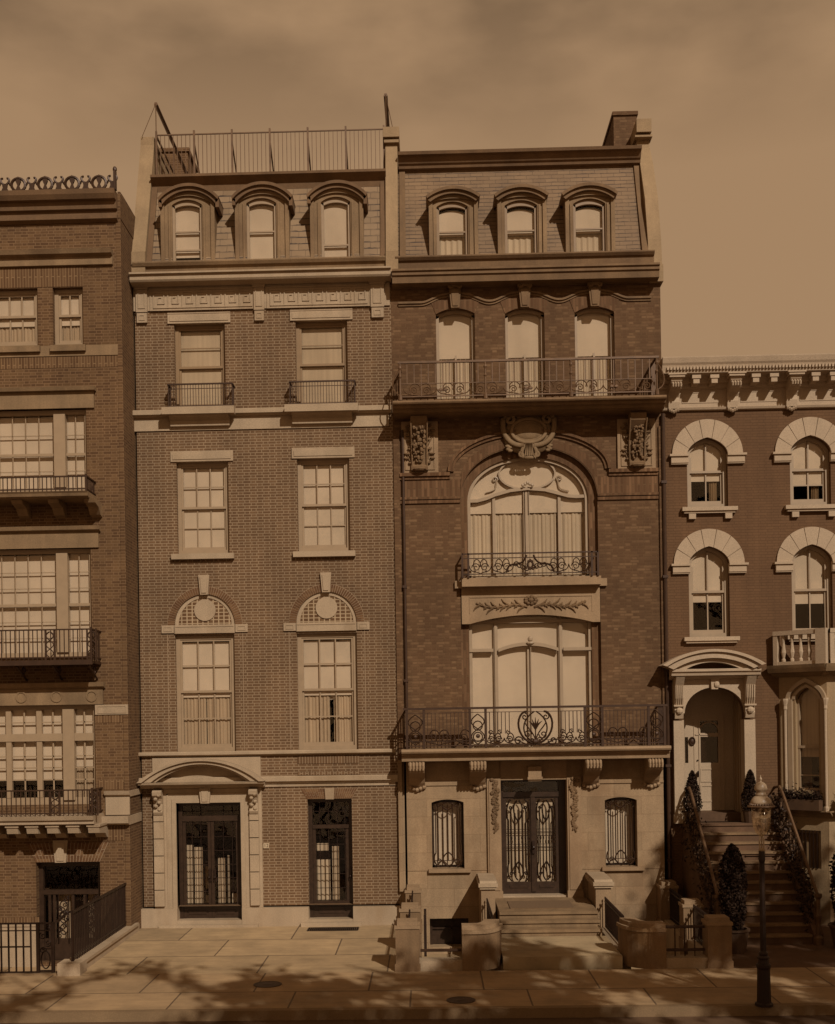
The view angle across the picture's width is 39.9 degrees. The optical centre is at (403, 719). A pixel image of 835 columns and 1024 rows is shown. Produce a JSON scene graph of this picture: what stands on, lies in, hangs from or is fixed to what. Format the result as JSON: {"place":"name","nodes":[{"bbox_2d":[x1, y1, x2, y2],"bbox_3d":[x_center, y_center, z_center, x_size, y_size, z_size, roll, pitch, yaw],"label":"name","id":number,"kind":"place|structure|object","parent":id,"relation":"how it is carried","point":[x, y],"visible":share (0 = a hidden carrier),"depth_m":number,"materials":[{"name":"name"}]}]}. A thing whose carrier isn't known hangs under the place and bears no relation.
{"place":"outdoors","nodes":[
{"label":"outdoors","id":0,"kind":"place"},
{"bbox_2d":[0,966,56,970],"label":"areaway floor","id":1,"kind":"structure","parent":0,"point":[21,968],"depth_m":25.96,"materials":[{"name":"beige concrete"}]},
{"bbox_2d":[0,166,143,966],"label":"brick townhouse","id":2,"kind":"structure","parent":1,"relation":"on","point":[71,823],"depth_m":26.19,"materials":[{"name":"brick"}]},
{"bbox_2d":[0,290,40,352],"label":"window","id":3,"kind":"structure","parent":2,"relation":"in","point":[18,309],"depth_m":26.43,"materials":[{"name":"beige paint"}]},
{"bbox_2d":[0,386,95,491],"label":"window","id":4,"kind":"structure","parent":2,"relation":"in","point":[56,445],"depth_m":26.36,"materials":[{"name":"white glass"}]},
{"bbox_2d":[0,525,100,656],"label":"window","id":5,"kind":"structure","parent":2,"relation":"in","point":[44,588],"depth_m":26.43,"materials":[{"name":"beige paint"}]},
{"bbox_2d":[0,682,104,804],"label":"window","id":6,"kind":"structure","parent":2,"relation":"in","point":[47,742],"depth_m":26.32,"materials":[{"name":"beige paint"}]},
{"bbox_2d":[50,289,85,351],"bbox_3d":[-7.620,-9.108,26.277,0.805,1.474,0.397,-1,0,1],"label":"window","id":7,"kind":"structure","parent":2,"relation":"in","point":[69,336],"depth_m":26.34,"materials":[{"name":"beige paint"}]},
{"bbox_2d":[39,862,99,960],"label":"door","id":8,"kind":"structure","parent":2,"relation":"in","point":[72,885],"depth_m":26.45,"materials":[{"name":"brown wood"}]},
{"bbox_2d":[45,878,421,957],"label":"ground","id":9,"kind":"structure","parent":0,"point":[47,915],"depth_m":34.89,"materials":[{"name":"concrete"}]},
{"bbox_2d":[476,872,622,970],"bbox_3d":[3.156,4.452,24.836,2.990,1.800,5.400,-1,0,1],"label":"entrance stoop","id":10,"kind":"object","parent":9,"relation":"on","point":[555,939],"visible":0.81,"depth_m":24.26,"materials":[{"name":"stone"}]},
{"bbox_2d":[484,898,500,970],"bbox_3d":[1.830,4.650,24.216,0.280,1.445,2.433,-1,0,1],"label":"iron fence","id":11,"kind":"object","parent":10,"relation":"on","point":[489,914],"visible":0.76,"depth_m":23.83,"materials":[{"name":"metal"}]},
{"bbox_2d":[507,900,573,908],"bbox_3d":[3.056,4.124,25.703,1.400,0.018,1.030,-1,0,1],"label":"door mat","id":12,"kind":"object","parent":10,"relation":"on","point":[556,904],"depth_m":25.62,"materials":[{"name":"brown fabric"}]},
{"bbox_2d":[601,897,630,968],"bbox_3d":[4.429,4.609,24.156,0.280,1.445,2.433,-1,0,1],"label":"iron fence","id":13,"kind":"object","parent":10,"relation":"on","point":[613,914],"visible":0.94,"depth_m":24.36,"materials":[{"name":"metal"}]},
{"bbox_2d":[82,925,395,974],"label":"forecourt","id":14,"kind":"structure","parent":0,"point":[300,949],"depth_m":24.06,"materials":[{"name":"beige stone"}]},
{"bbox_2d":[57,923,139,975],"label":"kerb wall","id":15,"kind":"structure","parent":14,"relation":"on","point":[78,966],"depth_m":23.23,"materials":[{"name":"stone"}]},
{"bbox_2d":[56,883,126,961],"bbox_3d":[-6.489,4.185,24.360,0.345,1.032,4.317,-1,0,1],"label":"iron fence","id":16,"kind":"object","parent":15,"relation":"on","point":[100,907],"visible":0.98,"depth_m":23.84,"materials":[{"name":"black metal"}]},
{"bbox_2d":[129,93,407,927],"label":"brick townhouse","id":17,"kind":"structure","parent":14,"relation":"on","point":[267,782],"depth_m":27.09,"materials":[{"name":"brick"},{"name":"limestone"},{"name":"glass"}]},
{"bbox_2d":[161,311,234,427],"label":"window","id":18,"kind":"structure","parent":17,"relation":"in","point":[201,384],"depth_m":27.25,"materials":[{"name":"white paint"}]},
{"bbox_2d":[170,450,234,559],"bbox_3d":[-4.728,-5.061,27.169,1.481,2.555,0.330,-1,0,1],"label":"window","id":19,"kind":"structure","parent":17,"relation":"in","point":[203,491],"depth_m":27.31,"materials":[{"name":"white glass"}]},
{"bbox_2d":[162,575,247,751],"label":"window","id":20,"kind":"structure","parent":17,"relation":"in","point":[205,664],"depth_m":27.25,"materials":[{"name":"beige glass"}]},
{"bbox_2d":[178,802,241,918],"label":"door","id":21,"kind":"structure","parent":17,"relation":"in","point":[209,833],"depth_m":27.57,"materials":[{"name":"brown wood"}]},
{"bbox_2d":[284,308,358,424],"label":"window","id":22,"kind":"structure","parent":17,"relation":"in","point":[322,382],"depth_m":27.19,"materials":[{"name":"white glass"}]},
{"bbox_2d":[292,447,355,557],"bbox_3d":[-1.865,-5.117,27.103,1.477,2.573,0.330,-1,0,1],"label":"window","id":23,"kind":"structure","parent":17,"relation":"in","point":[323,472],"depth_m":27.24,"materials":[{"name":"white glass"}]},
{"bbox_2d":[283,572,369,749],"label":"window","id":24,"kind":"structure","parent":17,"relation":"in","point":[327,662],"depth_m":27.18,"materials":[{"name":"beige glass"}]},
{"bbox_2d":[308,798,353,917],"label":"door","id":25,"kind":"structure","parent":17,"relation":"in","point":[330,820],"depth_m":27.51,"materials":[{"name":"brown wood"}]},
{"bbox_2d":[307,927,358,930],"bbox_3d":[-1.618,4.820,26.521,1.186,0.012,0.450,-1,0,1],"label":"pavement grating","id":26,"kind":"object","parent":14,"relation":"on","point":[333,929],"visible":1,"depth_m":26.52,"materials":[{"name":"black metal"}]},
{"bbox_2d":[394,918,420,971],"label":"stone pier","id":27,"kind":"structure","parent":14,"relation":"on","point":[407,944],"depth_m":21.95,"materials":[{"name":"stone"}]},
{"bbox_2d":[424,909,426,956],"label":"iron gate","id":28,"kind":"structure","parent":27,"relation":"attached to","point":[425,937],"depth_m":22.40,"materials":[{"name":"black metal"}]},
{"bbox_2d":[419,948,462,970],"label":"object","id":29,"kind":"object","parent":27,"relation":"attached to","point":[441,963],"visible":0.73,"depth_m":21.99,"materials":[{"name":"stone"}]},
{"bbox_2d":[399,902,421,957],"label":"stone pier","id":30,"kind":"structure","parent":14,"relation":"on","point":[413,907],"depth_m":23.86,"materials":[{"name":"stone"}]},
{"bbox_2d":[0,967,834,1010],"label":"sidewalk","id":31,"kind":"structure","parent":0,"point":[435,988],"depth_m":20.51,"materials":[{"name":"beige concrete"}]},
{"bbox_2d":[253,981,281,987],"bbox_3d":[-2.482,4.832,21.049,0.520,0.014,0.520,-1,0,1],"label":"coal hole cover","id":32,"kind":"object","parent":31,"relation":"on","point":[266,984],"visible":1,"depth_m":21.01,"materials":[{"name":"metal"}]},
{"bbox_2d":[446,996,475,1003],"bbox_3d":[0.984,4.778,19.645,0.500,0.014,0.500,-1,0,1],"label":"coal hole cover","id":33,"kind":"object","parent":31,"relation":"on","point":[461,1000],"visible":1,"depth_m":19.61,"materials":[{"name":"metal"}]},
{"bbox_2d":[461,919,502,970],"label":"garden wall","id":34,"kind":"structure","parent":31,"relation":"on","point":[481,946],"depth_m":21.95,"materials":[{"name":"stone"}]},
{"bbox_2d":[616,917,666,968],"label":"garden wall","id":35,"kind":"structure","parent":31,"relation":"on","point":[641,944],"depth_m":21.90,"materials":[{"name":"stone"}]},
{"bbox_2d":[701,914,733,968],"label":"stone pier","id":36,"kind":"structure","parent":31,"relation":"on","point":[717,937],"depth_m":21.82,"materials":[{"name":"stone"}]},
{"bbox_2d":[666,924,707,968],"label":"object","id":37,"kind":"object","parent":36,"relation":"attached to","point":[685,961],"visible":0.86,"depth_m":21.91,"materials":[{"name":"metal"}]},
{"bbox_2d":[744,775,778,1007],"bbox_3d":[5.919,2.809,18.974,0.450,3.800,0.450,-1,0,-39],"label":"street lamp","id":38,"kind":"object","parent":31,"relation":"on","point":[760,799],"visible":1,"depth_m":18.92,"materials":[{"name":"black metal"}]},
{"bbox_2d":[0,971,834,1022],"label":"kerb","id":39,"kind":"structure","parent":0,"point":[451,1012],"depth_m":19.09,"materials":[{"name":"grey concrete"}]},
{"bbox_2d":[0,922,54,972],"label":"iron fence","id":40,"kind":"object","parent":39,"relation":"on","point":[52,948],"visible":1,"depth_m":22.21,"materials":[{"name":"black metal"}]},
{"bbox_2d":[0,1015,834,1023],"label":"road","id":41,"kind":"structure","parent":0,"point":[814,1019],"depth_m":18.85,"materials":[{"name":"grey asphalt"}]},
{"bbox_2d":[0,0,834,358],"label":"sky","id":42,"kind":"structure","parent":0,"point":[738,96],"materials":[{"name":"beige"}]},
{"bbox_2d":[422,954,461,957],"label":"areaway floor","id":43,"kind":"structure","parent":0,"point":[444,955],"depth_m":26.71,"materials":[{"name":"beige concrete"}]},
{"bbox_2d":[405,884,421,956],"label":"stone pier","id":44,"kind":"structure","parent":43,"relation":"on","point":[416,889],"depth_m":26.45,"materials":[{"name":"stone"}]},
{"bbox_2d":[678,898,702,954],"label":"stone pier","id":45,"kind":"structure","parent":0,"point":[685,911],"depth_m":23.92,"materials":[{"name":"stone"}]},
{"bbox_2d":[732,924,834,967],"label":"front yard","id":46,"kind":"structure","parent":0,"point":[793,955],"depth_m":22.88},
{"bbox_2d":[716,843,749,953],"bbox_3d":[6.674,3.589,23.304,0.660,2.215,0.660,-1,0,1],"label":"potted topiary","id":47,"kind":"object","parent":46,"relation":"on","point":[734,895],"visible":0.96,"depth_m":23.15,"materials":[{"name":"green plant"}]},
{"bbox_2d":[658,353,834,924],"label":"brick townhouse","id":48,"kind":"structure","parent":46,"relation":"on","point":[749,664],"depth_m":26.81,"materials":[{"name":"brick"}]},
{"bbox_2d":[669,419,746,519],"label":"window","id":49,"kind":"structure","parent":48,"relation":"in","point":[706,461],"depth_m":26.95,"materials":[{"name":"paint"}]},
{"bbox_2d":[670,529,748,643],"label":"window","id":50,"kind":"structure","parent":48,"relation":"in","point":[708,570],"depth_m":26.97,"materials":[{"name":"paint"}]},
{"bbox_2d":[741,769,758,822],"bbox_3d":[8.044,1.753,26.656,0.469,1.245,0.484,-1,0,1],"label":"potted topiary","id":51,"kind":"object","parent":48,"relation":"on","point":[750,815],"visible":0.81,"depth_m":26.57,"materials":[{"name":"green plant"}]},
{"bbox_2d":[778,781,823,810],"bbox_3d":[9.092,1.723,26.266,0.981,0.654,0.410,-1,0,44],"label":"window box","id":52,"kind":"object","parent":48,"relation":"on","point":[807,801],"visible":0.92,"depth_m":26.14,"materials":[{"name":"green plant"}]},
{"bbox_2d":[772,417,834,517],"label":"window","id":53,"kind":"structure","parent":48,"relation":"in","point":[809,459],"depth_m":26.90,"materials":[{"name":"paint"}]},
{"bbox_2d":[773,527,834,641],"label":"window","id":54,"kind":"structure","parent":48,"relation":"in","point":[809,566],"depth_m":26.93,"materials":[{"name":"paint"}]},
{"bbox_2d":[682,785,823,945],"bbox_3d":[7.619,3.097,26.012,2.260,3.170,4.381,-1,0,1],"label":"entrance stoop","id":55,"kind":"object","parent":46,"relation":"on","point":[784,922],"visible":0.58,"depth_m":25.34,"materials":[{"name":"stone"}]},
{"bbox_2d":[682,770,702,821],"bbox_3d":[6.705,1.774,26.686,0.469,1.245,0.484,-1,0,1],"label":"potted topiary","id":56,"kind":"object","parent":55,"relation":"on","point":[692,781],"visible":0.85,"depth_m":26.61,"materials":[{"name":"green plant"}]},
{"bbox_2d":[678,792,722,913],"bbox_3d":[6.587,3.164,25.480,0.510,3.043,2.752,-1,0,1],"label":"climbing ivy","id":57,"kind":"object","parent":55,"relation":"attached to","point":[700,862],"visible":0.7,"depth_m":25.37,"materials":[{"name":"green plant"}]},
{"bbox_2d":[766,791,817,932],"bbox_3d":[8.552,3.146,25.420,0.537,3.027,2.755,-1,0,1],"label":"climbing ivy","id":58,"kind":"object","parent":55,"relation":"attached to","point":[779,817],"visible":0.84,"depth_m":25.29,"materials":[{"name":"green plant"}]},
{"bbox_2d":[828,854,834,947],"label":"potted topiary","id":59,"kind":"object","parent":46,"relation":"on","point":[831,925],"visible":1,"depth_m":23.50,"materials":[{"name":"green plant"}]},
{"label":"areaway floor","id":60,"kind":"structure","parent":0,"visible":0},
{"bbox_2d":[390,111,672,953],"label":"brick townhouse","id":61,"kind":"structure","parent":60,"relation":"on","point":[531,575],"depth_m":26.96,"materials":[{"name":"brown brick"}]},
{"bbox_2d":[431,285,478,398],"bbox_3d":[1.228,-8.847,27.008,1.138,2.620,0.509,-1,0,1],"label":"window","id":62,"kind":"structure","parent":61,"relation":"in","point":[455,329],"depth_m":27.21,"materials":[{"name":"beige paint"}]},
{"bbox_2d":[500,283,548,397],"bbox_3d":[2.850,-8.859,26.971,1.145,2.601,0.509,-1,0,1],"label":"window","id":63,"kind":"structure","parent":61,"relation":"in","point":[524,329],"depth_m":27.17,"materials":[{"name":"white glass"}]},
{"bbox_2d":[467,458,588,577],"bbox_3d":[2.933,-4.759,27.167,2.835,2.861,0.250,-1,0,1],"label":"great arched window","id":64,"kind":"structure","parent":61,"relation":"in","point":[518,504],"depth_m":27.24,"materials":[{"name":"paint"}]},
{"bbox_2d":[469,616,592,747],"bbox_3d":[3.004,-0.929,27.115,2.874,3.279,0.235,-1,0,1],"label":"great lower window","id":65,"kind":"structure","parent":61,"relation":"in","point":[517,660],"depth_m":27.22,"materials":[{"name":"paint"}]},
{"bbox_2d":[570,282,618,395],"bbox_3d":[4.476,-8.875,26.934,1.151,2.590,0.509,-1,0,1],"label":"window","id":66,"kind":"structure","parent":61,"relation":"in","point":[594,328],"depth_m":27.14,"materials":[{"name":"beige paint"}]},
{"bbox_2d":[656,879,678,954],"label":"stone pier","id":67,"kind":"structure","parent":60,"relation":"on","point":[663,899],"depth_m":26.27,"materials":[{"name":"stone"}]},
{"bbox_2d":[664,888,683,954],"bbox_3d":[6.075,4.564,25.294,0.280,1.485,1.943,-1,0,1],"label":"iron fence","id":68,"kind":"object","parent":60,"relation":"on","point":[675,897],"visible":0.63,"depth_m":25.68,"materials":[{"name":"metal"}]},
{"bbox_2d":[688,904,706,954],"bbox_3d":[6.024,4.565,23.094,0.280,1.485,1.643,-1,0,1],"label":"iron fence","id":69,"kind":"object","parent":60,"relation":"on","point":[698,934],"visible":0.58,"depth_m":23.47,"materials":[{"name":"metal"}]}
]}

